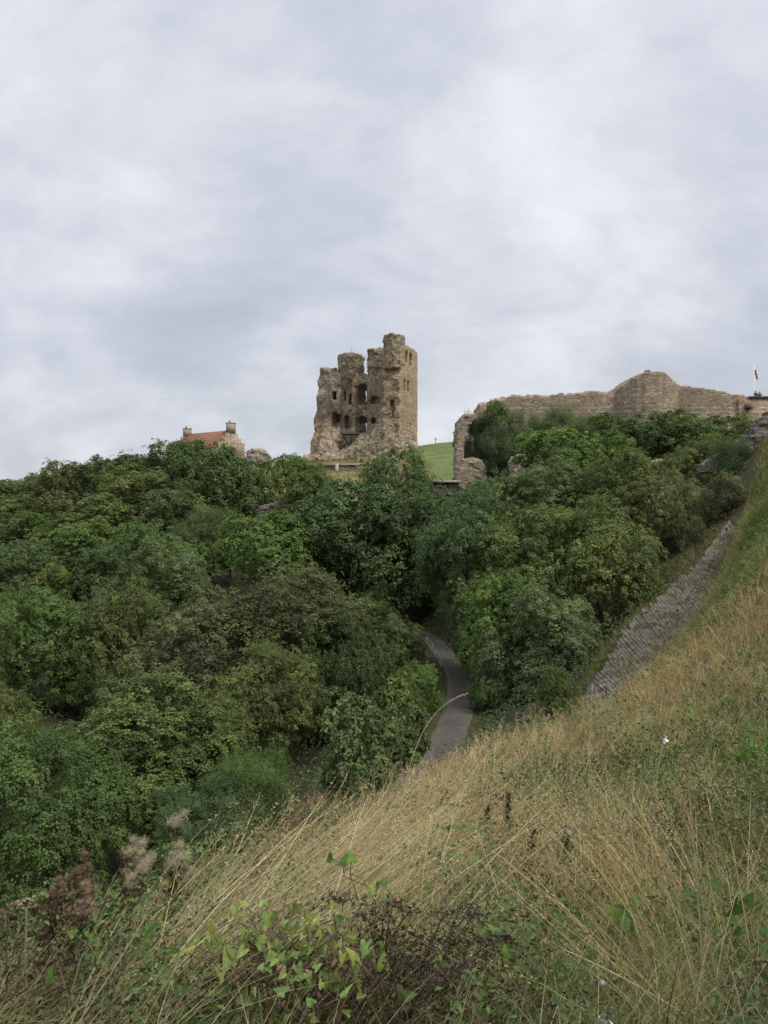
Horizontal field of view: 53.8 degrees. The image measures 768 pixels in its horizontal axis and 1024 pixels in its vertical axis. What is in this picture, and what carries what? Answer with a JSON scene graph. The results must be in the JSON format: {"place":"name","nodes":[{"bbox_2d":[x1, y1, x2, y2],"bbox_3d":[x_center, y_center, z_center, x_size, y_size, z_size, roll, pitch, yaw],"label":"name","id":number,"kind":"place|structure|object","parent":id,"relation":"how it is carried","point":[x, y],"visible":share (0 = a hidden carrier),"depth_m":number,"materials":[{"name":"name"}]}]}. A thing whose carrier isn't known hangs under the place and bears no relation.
{"place":"outdoors","nodes":[
{"label":"outdoors","id":0,"kind":"place"},
{"bbox_2d":[0,437,767,1023],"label":"dry grass","id":1,"kind":"structure","parent":0,"point":[346,883],"depth_m":4.99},
{"bbox_2d":[0,438,767,1023],"bbox_3d":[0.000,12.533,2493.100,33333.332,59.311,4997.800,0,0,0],"label":"ground","id":2,"kind":"structure","parent":0,"point":[442,468],"depth_m":50.80,"materials":[{"name":"plant"}]},
{"bbox_2d":[0,491,34,524],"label":"tree","id":3,"kind":"object","parent":2,"relation":"on","point":[6,504],"visible":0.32,"depth_m":135.46,"materials":[{"name":"green plant"}]},
{"bbox_2d":[0,582,43,693],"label":"tree","id":4,"kind":"object","parent":2,"relation":"on","point":[7,602],"visible":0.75,"depth_m":55.35,"materials":[{"name":"green plant"}]},
{"bbox_2d":[0,676,43,766],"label":"tree","id":5,"kind":"object","parent":2,"relation":"on","point":[15,700],"visible":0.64,"depth_m":43.85,"materials":[{"name":"green plant"}]},
{"bbox_2d":[8,510,58,537],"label":"shrub","id":6,"kind":"object","parent":2,"relation":"on","point":[35,521],"visible":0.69,"depth_m":120.52,"materials":[{"name":"green plant"}]},
{"bbox_2d":[0,533,67,608],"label":"tree","id":7,"kind":"object","parent":2,"relation":"on","point":[8,567],"visible":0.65,"depth_m":84.82,"materials":[{"name":"green plant"}]},
{"bbox_2d":[7,493,66,527],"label":"shrub","id":8,"kind":"object","parent":2,"relation":"on","point":[39,508],"visible":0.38,"depth_m":125.63,"materials":[{"name":"green plant"}]},
{"bbox_2d":[2,523,89,578],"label":"tree","id":9,"kind":"object","parent":2,"relation":"on","point":[43,532],"visible":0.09,"depth_m":97.54,"materials":[{"name":"green plant"}]},
{"bbox_2d":[24,874,80,1002],"bbox_3d":[-1.503,1.978,3.415,0.223,0.718,0.255,0,0,-33],"label":"dried thistle","id":10,"kind":"object","parent":2,"relation":"on","point":[58,893],"visible":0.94,"depth_m":3.40,"materials":[{"name":"brown plant"}]},
{"bbox_2d":[24,558,93,629],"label":"tree","id":11,"kind":"object","parent":2,"relation":"on","point":[61,574],"visible":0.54,"depth_m":78.50,"materials":[{"name":"green plant"}]},
{"bbox_2d":[0,580,118,717],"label":"tree","id":12,"kind":"object","parent":2,"relation":"on","point":[50,614],"visible":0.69,"depth_m":55.55,"materials":[{"name":"green plant"}]},
{"bbox_2d":[26,457,101,516],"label":"tree","id":13,"kind":"object","parent":2,"relation":"on","point":[56,487],"visible":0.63,"depth_m":127.75,"materials":[{"name":"green plant"}]},
{"bbox_2d":[0,702,150,949],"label":"tree","id":14,"kind":"object","parent":2,"relation":"on","point":[27,757],"visible":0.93,"depth_m":28.88,"materials":[{"name":"green plant"}]},
{"bbox_2d":[59,849,97,982],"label":"dried thistle","id":15,"kind":"object","parent":2,"relation":"on","point":[73,873],"visible":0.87,"depth_m":3.66,"materials":[{"name":"brown plant"}]},
{"bbox_2d":[56,878,103,987],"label":"dried thistle","id":16,"kind":"object","parent":2,"relation":"on","point":[88,898],"visible":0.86,"depth_m":3.29,"materials":[{"name":"brown plant"}]},
{"bbox_2d":[36,508,131,578],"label":"tree","id":17,"kind":"object","parent":2,"relation":"on","point":[62,544],"visible":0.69,"depth_m":89.35,"materials":[{"name":"green plant"}]},
{"bbox_2d":[45,489,140,546],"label":"tree","id":18,"kind":"object","parent":2,"relation":"on","point":[116,507],"visible":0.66,"depth_m":100.21,"materials":[{"name":"green plant"}]},
{"bbox_2d":[73,454,136,503],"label":"tree","id":19,"kind":"object","parent":2,"relation":"on","point":[92,480],"visible":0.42,"depth_m":128.11,"materials":[{"name":"green plant"}]},
{"bbox_2d":[60,537,161,616],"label":"tree","id":20,"kind":"object","parent":2,"relation":"on","point":[98,563],"visible":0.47,"depth_m":77.84,"materials":[{"name":"green plant"}]},
{"bbox_2d":[45,924,183,1023],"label":"broadleaf weed","id":21,"kind":"object","parent":2,"relation":"on","point":[48,977],"visible":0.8,"depth_m":2.66,"materials":[{"name":"green plant"}]},
{"bbox_2d":[55,566,184,732],"bbox_3d":[-20.477,10.999,57.724,8.562,14.071,9.254,0,0,15],"label":"tree","id":22,"kind":"object","parent":2,"relation":"on","point":[106,631],"visible":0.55,"depth_m":56.22,"materials":[{"name":"green plant"}]},
{"bbox_2d":[107,857,150,971],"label":"dried thistle","id":23,"kind":"object","parent":2,"relation":"on","point":[141,869],"visible":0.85,"depth_m":3.75,"materials":[{"name":"brown plant"}]},
{"bbox_2d":[109,833,157,956],"bbox_3d":[-1.327,2.124,3.990,0.306,0.859,0.200,0,0,21],"label":"dried thistle","id":24,"kind":"object","parent":2,"relation":"on","point":[131,859],"visible":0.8,"depth_m":4.00,"materials":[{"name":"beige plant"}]},
{"bbox_2d":[106,521,172,568],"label":"tree","id":25,"kind":"object","parent":2,"relation":"on","point":[140,530],"visible":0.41,"depth_m":86.81,"materials":[{"name":"green plant"}]},
{"bbox_2d":[94,453,187,529],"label":"tree","id":26,"kind":"object","parent":2,"relation":"on","point":[127,481],"visible":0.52,"depth_m":107.08,"materials":[{"name":"green plant"}]},
{"bbox_2d":[113,449,168,496],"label":"tree","id":27,"kind":"object","parent":2,"relation":"on","point":[134,460],"visible":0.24,"depth_m":128.03,"materials":[{"name":"green plant"}]},
{"bbox_2d":[41,652,248,850],"bbox_3d":[-11.557,11.766,36.052,9.131,9.490,8.704,0,0,28],"label":"tree","id":28,"kind":"object","parent":2,"relation":"on","point":[112,715],"visible":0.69,"depth_m":34.30,"materials":[{"name":"green plant"}]},
{"bbox_2d":[82,528,232,671],"bbox_3d":[-19.203,8.390,66.018,12.715,14.327,11.769,0,0,0],"label":"tree","id":29,"kind":"object","parent":2,"relation":"on","point":[190,584],"visible":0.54,"depth_m":63.96,"materials":[{"name":"green plant"}]},
{"bbox_2d":[131,487,218,539],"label":"tree","id":30,"kind":"object","parent":2,"relation":"on","point":[172,502],"visible":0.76,"depth_m":94.80,"materials":[{"name":"green plant"}]},
{"bbox_2d":[160,807,197,935],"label":"dried thistle","id":31,"kind":"object","parent":2,"relation":"on","point":[184,856],"visible":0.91,"depth_m":4.28,"materials":[{"name":"beige plant"}]},
{"bbox_2d":[142,438,219,495],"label":"tree","id":32,"kind":"object","parent":2,"relation":"on","point":[174,450],"visible":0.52,"depth_m":123.90,"materials":[{"name":"green plant"}]},
{"bbox_2d":[137,527,224,606],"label":"tree","id":33,"kind":"object","parent":2,"relation":"on","point":[185,547],"visible":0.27,"depth_m":82.12,"materials":[{"name":"green plant"}]},
{"bbox_2d":[124,589,271,738],"bbox_3d":[-12.362,10.762,52.071,9.718,11.196,9.346,0,0,0],"label":"tree","id":34,"kind":"object","parent":2,"relation":"on","point":[212,652],"visible":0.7,"depth_m":50.11,"materials":[{"name":"green plant"}]},
{"bbox_2d":[163,503,237,561],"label":"tree","id":35,"kind":"object","parent":2,"relation":"on","point":[194,521],"visible":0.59,"depth_m":90.35,"materials":[{"name":"green plant"}]},
{"bbox_2d":[133,685,268,825],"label":"tree","id":36,"kind":"object","parent":2,"relation":"on","point":[232,704],"visible":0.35,"depth_m":36.43,"materials":[{"name":"green plant"}]},
{"bbox_2d":[148,771,265,874],"bbox_3d":[-5.918,10.633,25.358,4.166,3.748,4.697,0,0,0],"label":"shrub","id":37,"kind":"object","parent":2,"relation":"on","point":[195,804],"visible":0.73,"depth_m":24.58,"materials":[{"name":"green plant"}]},
{"bbox_2d":[178,420,244,460],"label":"stone house","id":38,"kind":"structure","parent":2,"relation":"on","point":[229,435],"depth_m":153.45,"materials":[{"name":"stone"}]},
{"bbox_2d":[163,439,263,534],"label":"tree","id":39,"kind":"object","parent":2,"relation":"on","point":[237,469],"visible":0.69,"depth_m":105.77,"materials":[{"name":"green plant"}]},
{"bbox_2d":[209,529,252,586],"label":"tree","id":40,"kind":"object","parent":2,"relation":"on","point":[221,558],"visible":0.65,"depth_m":82.60,"materials":[{"name":"green plant"}]},
{"bbox_2d":[204,742,299,851],"bbox_3d":[-4.674,10.338,27.035,3.348,4.056,3.612,0,0,0],"label":"shrub","id":41,"kind":"object","parent":2,"relation":"on","point":[246,776],"visible":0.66,"depth_m":26.54,"materials":[{"name":"green plant"}]},
{"bbox_2d":[229,454,278,513],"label":"shrub","id":42,"kind":"object","parent":2,"relation":"on","point":[263,484],"visible":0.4,"depth_m":110.91,"materials":[{"name":"green plant"}]},
{"bbox_2d":[211,508,325,619],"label":"tree","id":43,"kind":"object","parent":2,"relation":"on","point":[272,522],"visible":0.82,"depth_m":73.70,"materials":[{"name":"green plant"}]},
{"bbox_2d":[177,896,361,1023],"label":"bindweed","id":44,"kind":"object","parent":2,"relation":"on","point":[226,951],"visible":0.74,"depth_m":2.64,"materials":[{"name":"green plant"}]},
{"bbox_2d":[206,633,336,761],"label":"tree","id":45,"kind":"object","parent":2,"relation":"on","point":[266,656],"visible":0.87,"depth_m":44.50,"materials":[{"name":"green plant"}]},
{"bbox_2d":[266,452,318,502],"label":"shrub","id":46,"kind":"object","parent":2,"relation":"on","point":[295,460],"visible":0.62,"depth_m":116.45,"materials":[{"name":"green plant"}]},
{"bbox_2d":[215,553,379,715],"bbox_3d":[-6.144,9.107,54.472,11.978,12.264,11.969,0,0,0],"label":"tree","id":47,"kind":"object","parent":2,"relation":"on","point":[251,618],"visible":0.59,"depth_m":51.23,"materials":[{"name":"green plant"}]},
{"bbox_2d":[274,467,352,547],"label":"tree","id":48,"kind":"object","parent":2,"relation":"on","point":[314,482],"visible":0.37,"depth_m":93.78,"materials":[{"name":"green plant"}]},
{"bbox_2d":[236,876,418,1023],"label":"bindweed","id":49,"kind":"object","parent":2,"relation":"on","point":[331,984],"visible":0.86,"depth_m":2.54,"materials":[{"name":"green plant"}]},
{"bbox_2d":[300,593,398,747],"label":"tree","id":50,"kind":"object","parent":2,"relation":"on","point":[363,670],"visible":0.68,"depth_m":48.98,"materials":[{"name":"green plant"}]},
{"bbox_2d":[284,467,416,600],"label":"tree","id":51,"kind":"object","parent":2,"relation":"on","point":[328,536],"visible":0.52,"depth_m":76.81,"materials":[{"name":"green plant"}]},
{"bbox_2d":[327,849,389,1000],"bbox_3d":[-0.069,1.794,3.158,0.302,0.812,0.278,0,0,-34],"label":"bindweed","id":52,"kind":"object","parent":2,"relation":"on","point":[349,858],"visible":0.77,"depth_m":3.19,"materials":[{"name":"green plant"}]},
{"bbox_2d":[302,333,417,460],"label":"castle keep","id":53,"kind":"structure","parent":2,"relation":"on","point":[386,411],"depth_m":171.84,"materials":[{"name":"stone"}]},
{"bbox_2d":[314,687,407,820],"bbox_3d":[-0.679,8.051,22.077,2.572,5.882,2.497,0,0,42],"label":"shrub","id":54,"kind":"object","parent":2,"relation":"on","point":[345,746],"visible":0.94,"depth_m":21.47,"materials":[{"name":"green plant"}]},
{"bbox_2d":[342,592,395,688],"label":"tree","id":55,"kind":"object","parent":2,"relation":"on","point":[375,610],"visible":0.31,"depth_m":56.17,"materials":[{"name":"green plant"}]},
{"bbox_2d":[0,438,762,982],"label":"undergrowth","id":56,"kind":"object","parent":2,"relation":"on","point":[480,724],"visible":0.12,"depth_m":40.72,"materials":[{"name":"green plant"}]},
{"bbox_2d":[293,441,470,498],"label":"mound grass","id":57,"kind":"structure","parent":2,"relation":"on","point":[355,461],"depth_m":146.76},
{"bbox_2d":[0,489,767,1023],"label":"weed leaves","id":58,"kind":"object","parent":2,"relation":"on","point":[474,969],"visible":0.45,"depth_m":3.69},
{"bbox_2d":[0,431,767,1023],"bbox_3d":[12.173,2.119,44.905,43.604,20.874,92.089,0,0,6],"label":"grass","id":59,"kind":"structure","parent":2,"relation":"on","point":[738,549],"depth_m":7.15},
{"bbox_2d":[0,688,767,1023],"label":"withered herbs","id":60,"kind":"object","parent":2,"relation":"on","point":[380,996],"visible":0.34,"depth_m":3.02,"materials":[{"name":"brown plant"}]},
{"bbox_2d":[0,540,767,1021],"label":"grass seed heads","id":61,"kind":"object","parent":2,"relation":"on","point":[494,744],"depth_m":6.32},
{"bbox_2d":[0,684,767,1023],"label":"fallen straw","id":62,"kind":"object","parent":2,"relation":"on","point":[522,1004],"visible":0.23,"depth_m":3.17,"materials":[{"name":"beige plant"}]},
{"bbox_2d":[356,893,419,1016],"bbox_3d":[-0.004,1.833,2.958,0.269,0.662,0.160,0,0,28],"label":"dried umbel","id":63,"kind":"object","parent":2,"relation":"on","point":[396,902],"visible":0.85,"depth_m":2.95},
{"bbox_2d":[359,671,433,792],"bbox_3d":[0.320,8.082,23.930,2.024,5.874,1.929,0,0,33],"label":"shrub","id":64,"kind":"object","parent":2,"relation":"on","point":[391,699],"visible":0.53,"depth_m":23.84,"materials":[{"name":"green plant"}]},
{"bbox_2d":[363,611,432,684],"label":"shrub","id":65,"kind":"object","parent":2,"relation":"on","point":[394,627],"visible":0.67,"depth_m":53.82,"materials":[{"name":"green plant"}]},
{"bbox_2d":[357,437,443,608],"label":"tree","id":66,"kind":"object","parent":2,"relation":"on","point":[379,471],"visible":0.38,"depth_m":82.61,"materials":[{"name":"green plant"}]},
{"bbox_2d":[341,481,460,622],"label":"tree","id":67,"kind":"object","parent":2,"relation":"on","point":[371,516],"visible":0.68,"depth_m":74.27,"materials":[{"name":"green plant"}]},
{"bbox_2d":[387,658,446,720],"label":"shrub","id":68,"kind":"object","parent":2,"relation":"on","point":[426,696],"visible":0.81,"depth_m":42.56,"materials":[{"name":"green plant"}]},
{"bbox_2d":[360,950,478,1023],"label":"dried umbel","id":69,"kind":"object","parent":2,"relation":"on","point":[409,966],"visible":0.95,"depth_m":2.49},
{"bbox_2d":[401,475,454,614],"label":"tree","id":70,"kind":"object","parent":2,"relation":"on","point":[426,506],"visible":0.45,"depth_m":76.55,"materials":[{"name":"green plant"}]},
{"bbox_2d":[408,900,513,1009],"bbox_3d":[0.266,1.756,2.759,0.357,0.669,0.222,0,0,-20],"label":"dried umbel","id":71,"kind":"object","parent":2,"relation":"on","point":[472,916],"visible":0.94,"depth_m":2.75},
{"bbox_2d":[401,471,528,669],"bbox_3d":[6.214,4.569,55.722,9.880,15.281,9.458,0,0,0],"label":"tree","id":72,"kind":"object","parent":2,"relation":"on","point":[436,543],"visible":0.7,"depth_m":54.58,"materials":[{"name":"green plant"}]},
{"bbox_2d":[452,413,487,490],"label":"ruined wall end","id":73,"kind":"structure","parent":2,"relation":"on","point":[463,468],"depth_m":92.02,"materials":[{"name":"stone"}]},
{"bbox_2d":[442,569,508,675],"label":"tree","id":74,"kind":"object","parent":2,"relation":"on","point":[453,627],"visible":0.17,"depth_m":51.46,"materials":[{"name":"green plant"}]},
{"bbox_2d":[464,407,487,465],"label":"shrub","id":75,"kind":"object","parent":2,"relation":"on","point":[471,433],"visible":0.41,"depth_m":95.06,"materials":[{"name":"green plant"}]},
{"bbox_2d":[472,416,515,476],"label":"shrub","id":76,"kind":"object","parent":2,"relation":"on","point":[488,443],"visible":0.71,"depth_m":92.80,"materials":[{"name":"green plant"}]},
{"bbox_2d":[462,641,528,713],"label":"shrub","id":77,"kind":"object","parent":2,"relation":"on","point":[493,693],"visible":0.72,"depth_m":42.39,"materials":[{"name":"green plant"}]},
{"bbox_2d":[480,398,511,462],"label":"shrub","id":78,"kind":"object","parent":2,"relation":"on","point":[494,407],"visible":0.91,"depth_m":94.23,"materials":[{"name":"green plant"}]},
{"bbox_2d":[456,467,538,563],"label":"tree","id":79,"kind":"object","parent":2,"relation":"on","point":[497,491],"visible":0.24,"depth_m":64.90,"materials":[{"name":"green plant"}]},
{"bbox_2d":[450,564,566,679],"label":"tree","id":80,"kind":"object","parent":2,"relation":"on","point":[503,586],"visible":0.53,"depth_m":46.24,"materials":[{"name":"green plant"}]},
{"bbox_2d":[445,488,596,654],"bbox_3d":[9.638,4.742,51.230,9.311,12.755,9.767,0,0,26],"label":"tree","id":81,"kind":"object","parent":2,"relation":"on","point":[498,547],"visible":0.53,"depth_m":49.72,"materials":[{"name":"green plant"}]},
{"bbox_2d":[492,406,550,466],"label":"shrub","id":82,"kind":"object","parent":2,"relation":"on","point":[510,436],"visible":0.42,"depth_m":91.05,"materials":[{"name":"green plant"}]},
{"bbox_2d":[463,573,610,709],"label":"tree","id":83,"kind":"object","parent":2,"relation":"on","point":[580,629],"visible":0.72,"depth_m":41.73,"materials":[{"name":"green plant"}]},
{"bbox_2d":[534,663,577,714],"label":"shrub","id":84,"kind":"object","parent":2,"relation":"on","point":[548,695],"visible":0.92,"depth_m":33.69,"materials":[{"name":"green plant"}]},
{"bbox_2d":[507,421,606,507],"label":"tree","id":85,"kind":"object","parent":2,"relation":"on","point":[549,442],"visible":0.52,"depth_m":78.40,"materials":[{"name":"green plant"}]},
{"bbox_2d":[495,449,627,569],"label":"tree","id":86,"kind":"object","parent":2,"relation":"on","point":[566,480],"visible":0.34,"depth_m":62.54,"materials":[{"name":"green plant"}]},
{"bbox_2d":[524,404,599,457],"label":"shrub","id":87,"kind":"object","parent":2,"relation":"on","point":[560,419],"visible":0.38,"depth_m":91.31,"materials":[{"name":"green plant"}]},
{"bbox_2d":[536,488,672,645],"bbox_3d":[13.719,3.864,47.777,8.509,10.732,10.325,0,0,21],"label":"tree","id":88,"kind":"object","parent":2,"relation":"on","point":[612,531],"visible":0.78,"depth_m":45.84,"materials":[{"name":"green plant"}]},
{"bbox_2d":[571,410,637,450],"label":"shrub","id":89,"kind":"object","parent":2,"relation":"on","point":[601,422],"visible":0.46,"depth_m":92.05,"materials":[{"name":"green plant"}]},
{"bbox_2d":[586,425,649,490],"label":"tree","id":90,"kind":"object","parent":2,"relation":"on","point":[606,442],"visible":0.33,"depth_m":81.87,"materials":[{"name":"green plant"}]},
{"bbox_2d":[474,371,767,458],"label":"curtain wall","id":91,"kind":"structure","parent":2,"relation":"on","point":[662,391],"depth_m":97.03,"materials":[{"name":"stone"}]},
{"bbox_2d":[604,895,637,989],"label":"broadleaf weed","id":92,"kind":"object","parent":2,"relation":"on","point":[628,918],"visible":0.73,"depth_m":3.43,"materials":[{"name":"green plant"}]},
{"bbox_2d":[563,437,683,571],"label":"tree","id":93,"kind":"object","parent":2,"relation":"on","point":[625,462],"visible":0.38,"depth_m":58.32,"materials":[{"name":"green plant"}]},
{"bbox_2d":[608,405,682,460],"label":"tree","id":94,"kind":"object","parent":2,"relation":"on","point":[651,448],"visible":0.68,"depth_m":87.85,"materials":[{"name":"green plant"}]},
{"bbox_2d":[574,520,733,717],"bbox_3d":[14.696,4.268,38.669,2.804,7.477,30.747,0,0,35],"label":"stone revetment","id":95,"kind":"object","parent":2,"relation":"on","point":[604,679],"visible":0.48,"depth_m":36.69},
{"bbox_2d":[647,464,712,555],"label":"tree","id":96,"kind":"object","parent":2,"relation":"on","point":[690,497],"visible":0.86,"depth_m":55.05,"materials":[{"name":"green plant"}]},
{"bbox_2d":[642,410,721,459],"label":"shrub","id":97,"kind":"object","parent":2,"relation":"on","point":[699,424],"visible":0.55,"depth_m":86.66,"materials":[{"name":"green plant"}]},
{"bbox_2d":[645,430,722,508],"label":"tree","id":98,"kind":"object","parent":2,"relation":"on","point":[691,450],"visible":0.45,"depth_m":68.42,"materials":[{"name":"green plant"}]},
{"bbox_2d":[682,755,704,1003],"bbox_3d":[1.148,1.455,2.801,0.093,1.120,0.030,0,0,0],"label":"grass stalk","id":99,"kind":"object","parent":2,"relation":"on","point":[685,762],"depth_m":2.80,"materials":[{"name":"plant"}]},
{"bbox_2d":[684,515,705,554],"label":"shrub","id":100,"kind":"object","parent":2,"relation":"on","point":[698,534],"visible":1,"depth_m":49.74,"materials":[{"name":"green plant"}]},
{"bbox_2d":[692,411,753,444],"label":"shrub","id":101,"kind":"object","parent":2,"relation":"on","point":[730,432],"visible":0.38,"depth_m":90.07,"materials":[{"name":"green plant"}]},
{"bbox_2d":[699,468,749,519],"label":"shrub","id":102,"kind":"object","parent":2,"relation":"on","point":[728,489],"visible":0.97,"depth_m":53.50,"materials":[{"name":"green plant"}]},
{"bbox_2d":[706,432,753,488],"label":"shrub","id":103,"kind":"object","parent":2,"relation":"on","point":[727,451],"visible":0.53,"depth_m":60.48,"materials":[{"name":"green plant"}]},
{"bbox_2d":[710,878,767,990],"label":"broadleaf weed","id":104,"kind":"object","parent":2,"relation":"on","point":[748,900],"visible":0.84,"depth_m":3.17,"materials":[{"name":"green plant"}]},
{"bbox_2d":[721,720,767,799],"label":"broadleaf weed","id":105,"kind":"object","parent":2,"relation":"on","point":[753,759],"visible":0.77,"depth_m":7.98,"materials":[{"name":"green plant"}]},
{"bbox_2d":[734,411,767,471],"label":"edge wall","id":106,"kind":"structure","parent":2,"relation":"on","point":[758,428],"depth_m":60.07,"materials":[{"name":"stone"}]},
{"bbox_2d":[0,0,767,484],"label":"sky","id":107,"kind":"structure","parent":0,"point":[206,205],"materials":[{"name":"grey"}]},
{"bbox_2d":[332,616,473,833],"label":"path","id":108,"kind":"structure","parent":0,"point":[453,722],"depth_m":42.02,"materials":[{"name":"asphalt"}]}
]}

